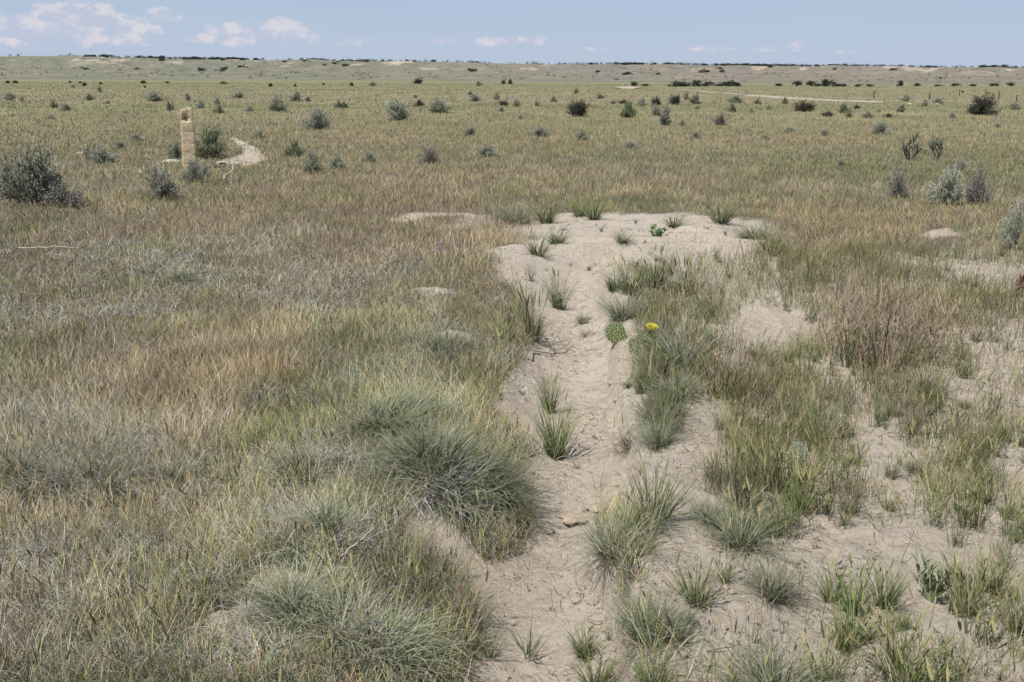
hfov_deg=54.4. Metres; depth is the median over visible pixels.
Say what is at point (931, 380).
withered tuft
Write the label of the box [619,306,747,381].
rounded tuft
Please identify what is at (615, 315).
rounded tuft
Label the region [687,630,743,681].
stalk tuft
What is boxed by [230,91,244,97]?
sagebrush
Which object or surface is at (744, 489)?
stalk tuft
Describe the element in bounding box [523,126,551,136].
sagebrush
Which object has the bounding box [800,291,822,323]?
stalk tuft
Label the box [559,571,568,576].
soil clod
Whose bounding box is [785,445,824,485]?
stalk tuft
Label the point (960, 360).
foxtail tuft
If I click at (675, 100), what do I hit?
dark shrub
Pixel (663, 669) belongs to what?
upright tuft
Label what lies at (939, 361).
upright tuft
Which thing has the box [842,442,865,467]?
foxtail tuft
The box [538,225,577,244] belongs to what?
upright tuft
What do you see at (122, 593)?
bunchgrass clump
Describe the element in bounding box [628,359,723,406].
rounded tuft
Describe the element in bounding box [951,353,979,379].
upright tuft
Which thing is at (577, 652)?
upright tuft
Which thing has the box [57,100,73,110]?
sagebrush
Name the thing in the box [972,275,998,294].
panicle tuft
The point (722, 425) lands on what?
foxtail tuft
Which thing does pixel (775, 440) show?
stalk tuft
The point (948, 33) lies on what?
sky
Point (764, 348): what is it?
foxtail tuft
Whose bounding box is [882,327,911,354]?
panicle tuft
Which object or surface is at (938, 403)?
stalk tuft
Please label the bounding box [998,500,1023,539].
stalk tuft
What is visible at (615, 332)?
prickly pear
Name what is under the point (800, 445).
prickly pear
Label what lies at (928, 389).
stalk tuft
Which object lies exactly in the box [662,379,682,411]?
stalk tuft
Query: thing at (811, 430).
stalk tuft
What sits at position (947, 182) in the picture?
sagebrush
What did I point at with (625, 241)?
upright tuft
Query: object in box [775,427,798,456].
panicle tuft
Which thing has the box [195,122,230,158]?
rabbitbrush
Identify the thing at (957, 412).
stalk tuft
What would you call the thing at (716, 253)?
stalk tuft
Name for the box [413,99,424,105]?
brown shrub
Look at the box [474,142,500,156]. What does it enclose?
sagebrush
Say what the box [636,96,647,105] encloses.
sagebrush
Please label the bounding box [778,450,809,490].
stalk tuft
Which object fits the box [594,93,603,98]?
sagebrush
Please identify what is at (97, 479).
bunchgrass clump
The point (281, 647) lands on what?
bunchgrass clump
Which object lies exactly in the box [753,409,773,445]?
stalk tuft
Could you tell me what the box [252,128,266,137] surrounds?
sagebrush
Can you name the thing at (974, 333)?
panicle tuft
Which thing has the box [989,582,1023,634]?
foxtail tuft
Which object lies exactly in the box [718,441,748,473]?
foxtail tuft
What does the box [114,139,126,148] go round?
sagebrush
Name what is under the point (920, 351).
stalk tuft
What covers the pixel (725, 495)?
foxtail tuft
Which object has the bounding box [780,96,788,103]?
rabbitbrush
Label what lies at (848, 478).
stalk tuft
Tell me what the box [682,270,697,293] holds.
stalk tuft
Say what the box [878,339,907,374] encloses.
panicle tuft
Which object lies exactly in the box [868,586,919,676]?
stalk tuft
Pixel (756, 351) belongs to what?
stalk tuft
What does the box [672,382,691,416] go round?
stalk tuft
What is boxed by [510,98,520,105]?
sagebrush
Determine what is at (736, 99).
sagebrush
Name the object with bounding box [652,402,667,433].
stalk tuft
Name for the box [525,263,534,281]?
stalk tuft
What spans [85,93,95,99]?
sagebrush
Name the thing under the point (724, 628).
sand crumbs
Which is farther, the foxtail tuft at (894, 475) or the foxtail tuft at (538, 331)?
the foxtail tuft at (538, 331)
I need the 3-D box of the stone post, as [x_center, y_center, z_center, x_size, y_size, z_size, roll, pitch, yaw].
[-5.902,-3.672,18.136,0.245,1.143,0.207,-3,14,-16]
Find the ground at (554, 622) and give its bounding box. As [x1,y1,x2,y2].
[0,80,1023,681]
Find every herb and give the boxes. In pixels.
[618,377,635,388]
[679,607,699,624]
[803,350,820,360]
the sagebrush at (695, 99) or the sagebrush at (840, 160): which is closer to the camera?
the sagebrush at (840, 160)
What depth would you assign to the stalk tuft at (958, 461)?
4.35 m
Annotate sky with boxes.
[0,0,1023,67]
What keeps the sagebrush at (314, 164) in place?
on the ground at (554, 622)
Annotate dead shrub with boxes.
[0,146,19,197]
[41,180,89,207]
[416,140,442,163]
[881,159,910,197]
[964,159,993,204]
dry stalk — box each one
[18,245,78,257]
[223,154,242,179]
[341,527,373,556]
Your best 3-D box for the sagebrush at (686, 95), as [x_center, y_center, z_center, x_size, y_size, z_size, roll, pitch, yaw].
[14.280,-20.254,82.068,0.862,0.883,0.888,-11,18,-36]
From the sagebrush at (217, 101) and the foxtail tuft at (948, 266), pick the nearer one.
the foxtail tuft at (948, 266)
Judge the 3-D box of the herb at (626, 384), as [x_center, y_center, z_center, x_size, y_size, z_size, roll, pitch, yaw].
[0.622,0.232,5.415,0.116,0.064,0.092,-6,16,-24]
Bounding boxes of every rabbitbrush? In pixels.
[49,100,58,107]
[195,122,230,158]
[211,103,223,112]
[283,137,306,156]
[619,99,638,117]
[727,102,736,111]
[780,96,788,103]
[838,102,851,112]
[895,104,905,111]
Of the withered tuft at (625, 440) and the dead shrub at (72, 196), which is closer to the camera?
the withered tuft at (625, 440)
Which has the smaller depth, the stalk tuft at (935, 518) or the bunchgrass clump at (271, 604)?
the bunchgrass clump at (271, 604)
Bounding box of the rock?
[160,159,179,162]
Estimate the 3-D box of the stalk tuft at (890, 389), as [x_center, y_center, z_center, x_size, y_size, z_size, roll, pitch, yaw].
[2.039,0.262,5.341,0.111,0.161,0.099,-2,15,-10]
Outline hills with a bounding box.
[0,55,1023,84]
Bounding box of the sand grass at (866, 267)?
[590,224,1023,681]
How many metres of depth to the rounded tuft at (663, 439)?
4.55 m
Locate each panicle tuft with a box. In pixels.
[688,317,759,398]
[729,376,753,400]
[740,389,770,428]
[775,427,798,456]
[788,404,816,433]
[815,286,903,370]
[827,295,857,321]
[831,458,876,515]
[842,275,956,377]
[853,271,868,286]
[862,307,885,337]
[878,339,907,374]
[879,360,910,393]
[881,374,918,416]
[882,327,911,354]
[890,309,909,339]
[891,282,962,363]
[897,401,926,433]
[948,416,1002,457]
[964,307,995,342]
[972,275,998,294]
[992,236,1012,255]
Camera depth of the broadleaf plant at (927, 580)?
3.25 m
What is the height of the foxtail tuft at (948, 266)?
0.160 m
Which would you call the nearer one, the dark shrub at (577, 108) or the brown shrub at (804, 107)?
the dark shrub at (577, 108)
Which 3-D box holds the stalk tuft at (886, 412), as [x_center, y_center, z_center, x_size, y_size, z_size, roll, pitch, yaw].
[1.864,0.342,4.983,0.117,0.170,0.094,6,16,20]
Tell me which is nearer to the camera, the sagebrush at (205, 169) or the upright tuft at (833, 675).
the upright tuft at (833, 675)
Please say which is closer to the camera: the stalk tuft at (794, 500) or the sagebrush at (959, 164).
the stalk tuft at (794, 500)
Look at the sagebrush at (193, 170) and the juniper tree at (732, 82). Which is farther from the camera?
the juniper tree at (732, 82)
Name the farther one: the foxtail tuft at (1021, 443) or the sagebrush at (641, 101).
the sagebrush at (641, 101)
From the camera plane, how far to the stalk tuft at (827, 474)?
4.12 m
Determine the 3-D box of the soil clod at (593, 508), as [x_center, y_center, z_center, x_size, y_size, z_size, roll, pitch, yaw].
[0.372,0.720,4.322,0.105,0.016,0.085,-9,18,-32]
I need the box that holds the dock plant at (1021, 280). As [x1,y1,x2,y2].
[1016,274,1023,291]
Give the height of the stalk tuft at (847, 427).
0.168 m
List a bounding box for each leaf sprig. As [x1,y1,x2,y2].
[465,640,492,667]
[473,629,510,660]
[501,612,557,660]
[603,620,613,644]
[906,560,935,583]
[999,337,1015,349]
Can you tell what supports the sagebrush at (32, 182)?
on the ground at (554, 622)
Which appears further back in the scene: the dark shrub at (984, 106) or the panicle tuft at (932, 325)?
the dark shrub at (984, 106)
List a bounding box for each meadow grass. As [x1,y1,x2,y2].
[0,124,1023,338]
[0,286,678,681]
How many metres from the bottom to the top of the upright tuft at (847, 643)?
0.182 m
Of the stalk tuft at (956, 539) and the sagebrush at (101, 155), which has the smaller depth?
the stalk tuft at (956, 539)
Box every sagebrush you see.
[0,139,73,206]
[2,91,17,100]
[46,113,55,118]
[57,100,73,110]
[78,142,120,162]
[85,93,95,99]
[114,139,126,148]
[129,133,145,140]
[135,161,181,198]
[144,89,170,100]
[162,136,181,158]
[166,100,172,110]
[178,157,203,182]
[184,92,191,99]
[195,97,206,107]
[199,160,213,177]
[213,95,221,104]
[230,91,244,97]
[245,104,253,111]
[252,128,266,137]
[265,91,287,111]
[287,91,303,100]
[296,105,332,129]
[301,146,324,173]
[326,150,349,168]
[334,99,342,107]
[339,101,348,107]
[360,151,377,161]
[384,98,412,119]
[425,95,451,112]
[459,125,477,136]
[467,93,481,100]
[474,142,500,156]
[492,88,500,99]
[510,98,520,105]
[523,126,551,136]
[549,95,558,101]
[574,127,590,140]
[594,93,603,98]
[621,140,638,148]
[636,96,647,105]
[651,103,663,115]
[657,97,671,124]
[678,117,686,125]
[682,91,689,99]
[687,90,701,103]
[688,130,700,138]
[710,112,728,124]
[725,93,744,102]
[753,98,762,103]
[756,133,769,140]
[784,125,794,132]
[819,129,829,135]
[835,156,847,165]
[844,107,852,116]
[861,110,875,117]
[870,117,893,134]
[897,93,914,100]
[921,99,928,105]
[922,164,967,204]
[930,97,944,103]
[949,155,972,169]
[992,122,1003,127]
[997,192,1023,249]
[1005,101,1023,109]
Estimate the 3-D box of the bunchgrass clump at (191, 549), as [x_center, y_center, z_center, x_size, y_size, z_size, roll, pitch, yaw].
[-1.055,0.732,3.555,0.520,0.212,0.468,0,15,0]
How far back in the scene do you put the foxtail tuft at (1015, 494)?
3.91 m
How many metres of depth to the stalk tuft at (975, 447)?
4.34 m
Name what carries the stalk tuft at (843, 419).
on the ground at (554, 622)
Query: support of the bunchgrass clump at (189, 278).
on the ground at (554, 622)
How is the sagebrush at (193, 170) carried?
on the ground at (554, 622)
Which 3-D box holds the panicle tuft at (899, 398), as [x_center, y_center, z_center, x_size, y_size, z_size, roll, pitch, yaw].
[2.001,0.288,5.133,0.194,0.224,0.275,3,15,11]
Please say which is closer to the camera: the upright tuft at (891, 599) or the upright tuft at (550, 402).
the upright tuft at (891, 599)
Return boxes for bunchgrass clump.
[0,426,97,515]
[0,579,102,666]
[1,415,181,517]
[1,514,142,575]
[46,620,182,681]
[83,549,165,624]
[133,433,238,509]
[148,265,200,288]
[150,518,266,582]
[185,492,315,558]
[196,607,367,681]
[205,539,383,652]
[218,415,376,507]
[221,476,402,575]
[257,567,485,681]
[311,373,472,453]
[320,390,561,538]
[399,315,487,361]
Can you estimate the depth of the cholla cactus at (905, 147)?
21.22 m
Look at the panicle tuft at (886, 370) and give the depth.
5.46 m
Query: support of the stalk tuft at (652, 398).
on the ground at (554, 622)
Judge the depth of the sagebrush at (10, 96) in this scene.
65.17 m
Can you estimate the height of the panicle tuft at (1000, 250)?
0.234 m
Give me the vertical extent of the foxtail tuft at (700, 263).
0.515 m
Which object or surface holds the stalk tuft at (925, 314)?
on the ground at (554, 622)
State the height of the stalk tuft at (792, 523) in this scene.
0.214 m
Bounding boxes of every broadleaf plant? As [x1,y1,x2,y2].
[647,224,667,236]
[911,546,963,601]
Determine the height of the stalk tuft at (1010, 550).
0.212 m
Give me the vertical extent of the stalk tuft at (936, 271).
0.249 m
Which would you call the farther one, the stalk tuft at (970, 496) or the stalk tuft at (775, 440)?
the stalk tuft at (775, 440)
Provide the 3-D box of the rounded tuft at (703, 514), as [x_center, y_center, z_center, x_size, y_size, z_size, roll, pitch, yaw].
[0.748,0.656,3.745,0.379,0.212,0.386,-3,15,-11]
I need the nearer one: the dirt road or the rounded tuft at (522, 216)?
the rounded tuft at (522, 216)
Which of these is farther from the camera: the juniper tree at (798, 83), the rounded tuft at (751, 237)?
the juniper tree at (798, 83)
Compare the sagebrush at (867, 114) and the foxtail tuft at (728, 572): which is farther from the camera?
the sagebrush at (867, 114)
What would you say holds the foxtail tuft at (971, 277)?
on the ground at (554, 622)
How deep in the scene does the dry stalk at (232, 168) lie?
16.31 m
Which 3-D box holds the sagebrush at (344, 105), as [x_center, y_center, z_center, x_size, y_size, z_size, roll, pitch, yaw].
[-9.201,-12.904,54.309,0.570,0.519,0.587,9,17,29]
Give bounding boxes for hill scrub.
[0,53,1023,82]
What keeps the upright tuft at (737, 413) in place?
on the ground at (554, 622)
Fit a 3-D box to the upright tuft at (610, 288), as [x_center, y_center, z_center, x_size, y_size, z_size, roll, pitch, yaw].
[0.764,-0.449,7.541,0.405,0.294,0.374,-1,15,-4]
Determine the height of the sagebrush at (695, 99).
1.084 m
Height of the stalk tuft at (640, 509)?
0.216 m
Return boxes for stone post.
[180,107,195,166]
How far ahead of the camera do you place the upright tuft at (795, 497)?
3.94 m
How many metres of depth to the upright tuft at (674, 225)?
11.37 m
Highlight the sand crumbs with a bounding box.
[200,242,1023,681]
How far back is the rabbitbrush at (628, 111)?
43.02 m
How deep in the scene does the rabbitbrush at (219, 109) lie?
46.14 m
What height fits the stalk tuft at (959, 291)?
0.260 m
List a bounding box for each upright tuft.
[515,232,560,259]
[525,195,569,223]
[525,376,595,460]
[530,361,568,413]
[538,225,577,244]
[539,268,580,309]
[562,615,607,664]
[562,645,625,681]
[564,198,594,216]
[576,196,612,219]
[593,263,631,291]
[598,253,655,297]
[610,229,640,244]
[614,641,691,681]
[615,447,708,525]
[624,243,678,289]
[627,364,661,394]
[654,208,687,227]
[657,552,734,613]
[669,365,683,383]
[690,375,700,393]
[692,194,748,225]
[721,392,751,419]
[739,221,797,256]
[742,490,792,537]
[772,362,788,379]
[775,251,792,267]
[779,338,798,362]
[781,480,809,504]
[801,551,869,603]
[806,655,860,681]
[812,585,903,659]
[820,556,887,616]
[824,600,865,663]
[854,539,927,610]
[889,602,924,630]
[915,243,923,256]
[933,352,945,367]
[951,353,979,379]
[963,543,1018,595]
[987,418,1013,439]
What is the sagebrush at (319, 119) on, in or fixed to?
on the ground at (554, 622)
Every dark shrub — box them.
[413,78,422,83]
[564,99,589,116]
[650,96,661,105]
[667,95,680,104]
[964,91,1000,114]
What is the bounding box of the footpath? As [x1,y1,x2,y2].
[217,137,268,164]
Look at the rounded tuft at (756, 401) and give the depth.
5.13 m
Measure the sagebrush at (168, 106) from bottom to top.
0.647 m
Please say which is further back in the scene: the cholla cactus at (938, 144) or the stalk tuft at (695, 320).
the cholla cactus at (938, 144)
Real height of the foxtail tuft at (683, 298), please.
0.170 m
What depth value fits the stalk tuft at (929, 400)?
5.12 m
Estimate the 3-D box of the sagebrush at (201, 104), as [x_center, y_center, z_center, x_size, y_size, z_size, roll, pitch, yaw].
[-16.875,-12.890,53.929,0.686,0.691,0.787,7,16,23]
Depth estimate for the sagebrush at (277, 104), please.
48.37 m
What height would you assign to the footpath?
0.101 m
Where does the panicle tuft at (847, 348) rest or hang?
on the ground at (554, 622)
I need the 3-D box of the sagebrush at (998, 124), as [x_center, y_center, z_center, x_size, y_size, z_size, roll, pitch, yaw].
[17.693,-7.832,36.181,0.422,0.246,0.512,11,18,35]
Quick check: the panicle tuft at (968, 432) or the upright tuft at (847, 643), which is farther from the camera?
the panicle tuft at (968, 432)
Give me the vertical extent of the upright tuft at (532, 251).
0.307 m
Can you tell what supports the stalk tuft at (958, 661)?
on the ground at (554, 622)
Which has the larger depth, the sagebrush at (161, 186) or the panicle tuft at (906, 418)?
the sagebrush at (161, 186)
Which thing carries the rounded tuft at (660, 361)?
on the ground at (554, 622)
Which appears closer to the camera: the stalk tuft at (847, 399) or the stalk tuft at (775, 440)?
the stalk tuft at (775, 440)
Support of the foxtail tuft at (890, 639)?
on the ground at (554, 622)
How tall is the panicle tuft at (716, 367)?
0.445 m
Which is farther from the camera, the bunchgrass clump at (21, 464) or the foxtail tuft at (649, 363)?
the foxtail tuft at (649, 363)
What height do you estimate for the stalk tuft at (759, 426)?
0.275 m
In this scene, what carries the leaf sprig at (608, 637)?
on the ground at (554, 622)
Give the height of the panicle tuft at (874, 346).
0.573 m
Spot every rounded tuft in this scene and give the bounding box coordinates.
[477,204,543,225]
[551,499,685,596]
[583,288,667,334]
[586,572,710,673]
[590,490,689,540]
[606,330,697,386]
[616,380,705,436]
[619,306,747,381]
[621,405,698,457]
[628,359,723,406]
[628,592,715,659]
[669,483,757,539]
[671,495,807,566]
[688,617,869,681]
[723,542,823,619]
[724,220,787,241]
[729,414,746,425]
[748,394,769,407]
[896,454,931,475]
[954,397,972,408]
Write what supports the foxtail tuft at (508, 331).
on the ground at (554, 622)
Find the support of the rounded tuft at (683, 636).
on the ground at (554, 622)
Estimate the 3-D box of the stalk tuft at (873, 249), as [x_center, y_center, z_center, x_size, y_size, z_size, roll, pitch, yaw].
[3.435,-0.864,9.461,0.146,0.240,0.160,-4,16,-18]
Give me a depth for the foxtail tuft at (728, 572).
3.22 m
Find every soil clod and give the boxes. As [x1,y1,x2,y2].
[542,525,554,534]
[557,512,586,523]
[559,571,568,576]
[570,595,581,603]
[586,503,607,512]
[612,440,621,446]
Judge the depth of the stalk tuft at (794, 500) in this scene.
3.77 m
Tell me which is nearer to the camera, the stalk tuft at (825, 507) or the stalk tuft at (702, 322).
the stalk tuft at (825, 507)
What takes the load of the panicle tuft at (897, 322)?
on the ground at (554, 622)
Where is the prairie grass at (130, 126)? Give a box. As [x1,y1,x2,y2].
[0,81,1023,136]
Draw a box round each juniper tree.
[667,81,679,86]
[692,79,701,85]
[704,81,715,85]
[727,79,736,85]
[791,80,802,85]
[806,80,815,85]
[819,78,827,85]
[826,79,836,85]
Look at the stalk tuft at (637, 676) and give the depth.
2.58 m
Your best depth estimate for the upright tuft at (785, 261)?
9.03 m
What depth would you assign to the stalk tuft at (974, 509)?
3.83 m
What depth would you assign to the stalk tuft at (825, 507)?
3.87 m
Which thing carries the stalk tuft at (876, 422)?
on the ground at (554, 622)
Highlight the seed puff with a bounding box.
[152,249,158,265]
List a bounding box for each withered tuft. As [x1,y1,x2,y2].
[563,309,592,326]
[575,327,594,337]
[593,419,644,461]
[881,364,958,403]
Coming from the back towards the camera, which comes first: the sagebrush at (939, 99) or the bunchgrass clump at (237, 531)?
the sagebrush at (939, 99)
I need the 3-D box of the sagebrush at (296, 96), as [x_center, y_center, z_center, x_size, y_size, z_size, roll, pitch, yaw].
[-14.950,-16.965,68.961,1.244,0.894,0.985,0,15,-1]
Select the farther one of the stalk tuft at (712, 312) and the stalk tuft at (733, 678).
the stalk tuft at (712, 312)
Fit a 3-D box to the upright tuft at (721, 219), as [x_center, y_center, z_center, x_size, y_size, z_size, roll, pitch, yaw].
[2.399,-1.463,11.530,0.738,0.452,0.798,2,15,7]
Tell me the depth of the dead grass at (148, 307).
4.51 m
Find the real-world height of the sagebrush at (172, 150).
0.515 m
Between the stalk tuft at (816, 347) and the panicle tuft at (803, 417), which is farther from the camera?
the stalk tuft at (816, 347)
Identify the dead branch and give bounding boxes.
[531,341,575,360]
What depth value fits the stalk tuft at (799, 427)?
4.63 m
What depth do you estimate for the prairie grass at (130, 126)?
58.49 m
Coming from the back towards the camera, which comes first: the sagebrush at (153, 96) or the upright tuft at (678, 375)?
the sagebrush at (153, 96)
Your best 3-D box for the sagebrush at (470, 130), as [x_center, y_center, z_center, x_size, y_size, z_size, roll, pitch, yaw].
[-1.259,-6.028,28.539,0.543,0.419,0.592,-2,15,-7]
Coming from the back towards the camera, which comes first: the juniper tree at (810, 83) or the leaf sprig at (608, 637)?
the juniper tree at (810, 83)
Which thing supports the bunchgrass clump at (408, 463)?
on the ground at (554, 622)
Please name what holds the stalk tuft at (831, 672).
on the ground at (554, 622)
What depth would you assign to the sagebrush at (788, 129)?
31.55 m
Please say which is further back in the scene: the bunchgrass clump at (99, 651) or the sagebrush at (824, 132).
the sagebrush at (824, 132)
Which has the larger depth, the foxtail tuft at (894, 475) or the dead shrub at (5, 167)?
the dead shrub at (5, 167)
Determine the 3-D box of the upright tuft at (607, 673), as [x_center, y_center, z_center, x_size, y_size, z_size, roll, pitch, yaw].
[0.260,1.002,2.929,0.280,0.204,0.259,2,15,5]
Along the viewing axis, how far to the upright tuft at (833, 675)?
2.66 m
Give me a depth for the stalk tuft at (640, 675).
2.50 m
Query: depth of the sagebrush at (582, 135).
26.97 m
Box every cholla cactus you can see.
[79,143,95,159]
[898,131,922,159]
[928,134,945,158]
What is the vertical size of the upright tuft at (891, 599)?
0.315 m
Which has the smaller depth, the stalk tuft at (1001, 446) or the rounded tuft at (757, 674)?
the rounded tuft at (757, 674)
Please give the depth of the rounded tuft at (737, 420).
4.92 m
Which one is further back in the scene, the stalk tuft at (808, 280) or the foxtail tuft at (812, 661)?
the stalk tuft at (808, 280)
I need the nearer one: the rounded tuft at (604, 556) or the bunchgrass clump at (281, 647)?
the bunchgrass clump at (281, 647)
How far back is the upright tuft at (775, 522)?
3.68 m
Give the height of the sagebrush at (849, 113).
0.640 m
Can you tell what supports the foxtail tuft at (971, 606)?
on the ground at (554, 622)
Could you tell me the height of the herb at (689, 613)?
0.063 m
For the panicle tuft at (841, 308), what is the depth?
6.95 m
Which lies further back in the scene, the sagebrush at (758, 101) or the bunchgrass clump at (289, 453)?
the sagebrush at (758, 101)
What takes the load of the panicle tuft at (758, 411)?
on the ground at (554, 622)
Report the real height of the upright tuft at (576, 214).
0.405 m
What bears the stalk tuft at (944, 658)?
on the ground at (554, 622)
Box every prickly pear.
[605,322,665,354]
[768,442,807,477]
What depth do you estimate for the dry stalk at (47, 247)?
8.95 m
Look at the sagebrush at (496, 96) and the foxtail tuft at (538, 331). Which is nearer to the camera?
the foxtail tuft at (538, 331)
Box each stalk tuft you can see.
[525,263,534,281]
[625,480,656,531]
[628,651,661,681]
[635,366,655,391]
[636,335,653,362]
[637,658,693,681]
[640,383,662,418]
[649,340,676,380]
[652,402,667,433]
[659,396,694,432]
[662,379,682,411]
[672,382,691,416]
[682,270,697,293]
[686,309,702,335]
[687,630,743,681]
[690,316,711,344]
[694,310,709,332]
[695,286,717,323]
[711,245,723,259]
[714,362,733,381]
[727,450,775,512]
[740,402,779,453]
[750,333,765,364]
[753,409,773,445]
[765,430,785,456]
[765,491,792,536]
[768,398,802,447]
[774,489,809,542]
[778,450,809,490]
[780,383,797,409]
[780,481,810,529]
[781,286,793,311]
[784,399,814,446]
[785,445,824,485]
[787,397,802,420]
[788,327,805,357]
[790,343,822,382]
[792,414,812,441]
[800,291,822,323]
[800,410,823,445]
[802,267,821,291]
[803,252,818,279]
[803,386,838,440]
[807,339,822,359]
[810,438,852,497]
[810,463,846,518]
[816,629,866,681]
[822,344,839,375]
[831,487,853,531]
[832,413,858,439]
[834,454,860,491]
[836,386,854,412]
[836,401,863,437]
[845,455,869,497]
[865,377,899,429]
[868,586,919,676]
[870,241,884,261]
[876,395,897,420]
[877,323,908,355]
[883,380,899,401]
[886,286,903,309]
[893,277,910,297]
[895,617,962,681]
[905,335,938,367]
[916,303,934,327]
[916,383,948,415]
[917,374,939,402]
[921,482,960,528]
[927,254,947,276]
[928,627,980,681]
[930,390,945,413]
[941,462,984,524]
[943,509,969,548]
[944,423,979,469]
[946,630,987,681]
[949,392,975,439]
[950,279,971,307]
[952,474,1003,531]
[954,565,1023,653]
[955,330,973,361]
[962,426,998,478]
[975,369,1008,421]
[976,411,1002,460]
[976,464,1011,508]
[976,543,1023,598]
[977,284,999,308]
[983,320,1003,341]
[984,408,1019,443]
[988,423,1015,457]
[993,524,1023,570]
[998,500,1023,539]
[1002,502,1023,546]
[1009,271,1023,294]
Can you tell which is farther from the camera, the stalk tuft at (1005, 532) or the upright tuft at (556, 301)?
the upright tuft at (556, 301)
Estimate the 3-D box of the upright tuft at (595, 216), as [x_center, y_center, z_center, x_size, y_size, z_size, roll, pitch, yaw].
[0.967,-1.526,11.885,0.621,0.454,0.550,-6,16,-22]
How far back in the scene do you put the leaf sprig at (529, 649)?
3.18 m
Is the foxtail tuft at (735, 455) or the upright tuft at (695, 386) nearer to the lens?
the foxtail tuft at (735, 455)
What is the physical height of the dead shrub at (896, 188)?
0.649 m
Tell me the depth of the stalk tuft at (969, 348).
6.08 m
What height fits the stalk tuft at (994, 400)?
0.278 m
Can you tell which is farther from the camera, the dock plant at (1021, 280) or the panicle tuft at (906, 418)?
the dock plant at (1021, 280)
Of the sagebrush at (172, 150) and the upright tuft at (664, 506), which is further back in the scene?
the sagebrush at (172, 150)
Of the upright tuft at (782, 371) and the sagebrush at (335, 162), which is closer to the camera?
the upright tuft at (782, 371)
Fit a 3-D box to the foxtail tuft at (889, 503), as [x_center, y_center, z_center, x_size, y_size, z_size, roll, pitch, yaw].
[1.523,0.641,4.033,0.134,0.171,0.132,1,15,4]
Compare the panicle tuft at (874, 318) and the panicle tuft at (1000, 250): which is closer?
the panicle tuft at (874, 318)
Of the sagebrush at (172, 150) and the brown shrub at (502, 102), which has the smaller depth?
the sagebrush at (172, 150)
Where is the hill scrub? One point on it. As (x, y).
(505, 78)
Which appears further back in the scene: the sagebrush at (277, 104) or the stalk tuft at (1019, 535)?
the sagebrush at (277, 104)
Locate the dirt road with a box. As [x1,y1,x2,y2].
[666,89,883,102]
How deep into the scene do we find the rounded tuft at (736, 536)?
3.57 m
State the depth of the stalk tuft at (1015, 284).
7.79 m
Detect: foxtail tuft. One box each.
[473,298,522,346]
[508,276,554,347]
[634,351,666,379]
[659,246,714,294]
[675,292,690,304]
[700,324,728,348]
[705,541,742,583]
[708,396,731,429]
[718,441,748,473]
[719,479,765,530]
[735,429,798,494]
[763,339,784,366]
[777,440,854,515]
[789,621,874,681]
[837,256,853,271]
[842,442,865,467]
[848,590,961,681]
[873,479,903,511]
[879,447,908,481]
[927,305,950,329]
[931,534,1005,617]
[942,259,953,270]
[950,349,977,371]
[956,464,1003,502]
[961,269,984,285]
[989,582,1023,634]
[990,477,1023,521]
[1003,568,1023,601]
[1008,499,1023,536]
[1010,414,1023,447]
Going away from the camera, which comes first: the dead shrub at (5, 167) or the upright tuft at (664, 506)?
the upright tuft at (664, 506)
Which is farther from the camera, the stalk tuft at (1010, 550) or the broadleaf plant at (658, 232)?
the broadleaf plant at (658, 232)
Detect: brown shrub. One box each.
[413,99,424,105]
[498,100,508,105]
[792,99,816,111]
[821,109,834,116]
[883,113,892,117]
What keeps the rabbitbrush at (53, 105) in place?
on the ground at (554, 622)
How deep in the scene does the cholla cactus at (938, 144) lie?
21.62 m
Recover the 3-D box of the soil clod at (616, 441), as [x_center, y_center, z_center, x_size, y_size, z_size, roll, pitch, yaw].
[0.517,0.498,4.861,0.054,0.028,0.046,-7,16,-24]
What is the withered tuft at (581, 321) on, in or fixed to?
on the ground at (554, 622)
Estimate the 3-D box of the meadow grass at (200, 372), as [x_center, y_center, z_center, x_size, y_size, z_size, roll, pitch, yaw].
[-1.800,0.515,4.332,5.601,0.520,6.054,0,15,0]
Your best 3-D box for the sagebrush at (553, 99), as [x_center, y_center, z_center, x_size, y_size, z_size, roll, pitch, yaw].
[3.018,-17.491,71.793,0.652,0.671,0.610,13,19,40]
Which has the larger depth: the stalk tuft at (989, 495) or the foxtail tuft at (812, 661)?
the stalk tuft at (989, 495)
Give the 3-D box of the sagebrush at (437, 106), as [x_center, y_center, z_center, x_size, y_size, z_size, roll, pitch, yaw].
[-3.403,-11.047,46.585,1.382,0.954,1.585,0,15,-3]
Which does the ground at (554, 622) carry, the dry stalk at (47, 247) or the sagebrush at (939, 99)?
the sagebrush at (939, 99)
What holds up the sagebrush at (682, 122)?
on the ground at (554, 622)
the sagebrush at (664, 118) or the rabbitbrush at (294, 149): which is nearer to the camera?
the rabbitbrush at (294, 149)
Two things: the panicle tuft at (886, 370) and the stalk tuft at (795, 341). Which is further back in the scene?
the stalk tuft at (795, 341)
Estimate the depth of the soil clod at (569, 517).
4.20 m
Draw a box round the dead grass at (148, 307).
[0,223,1023,681]
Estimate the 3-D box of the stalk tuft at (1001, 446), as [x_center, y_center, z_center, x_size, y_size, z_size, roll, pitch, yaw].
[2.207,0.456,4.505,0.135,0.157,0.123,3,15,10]

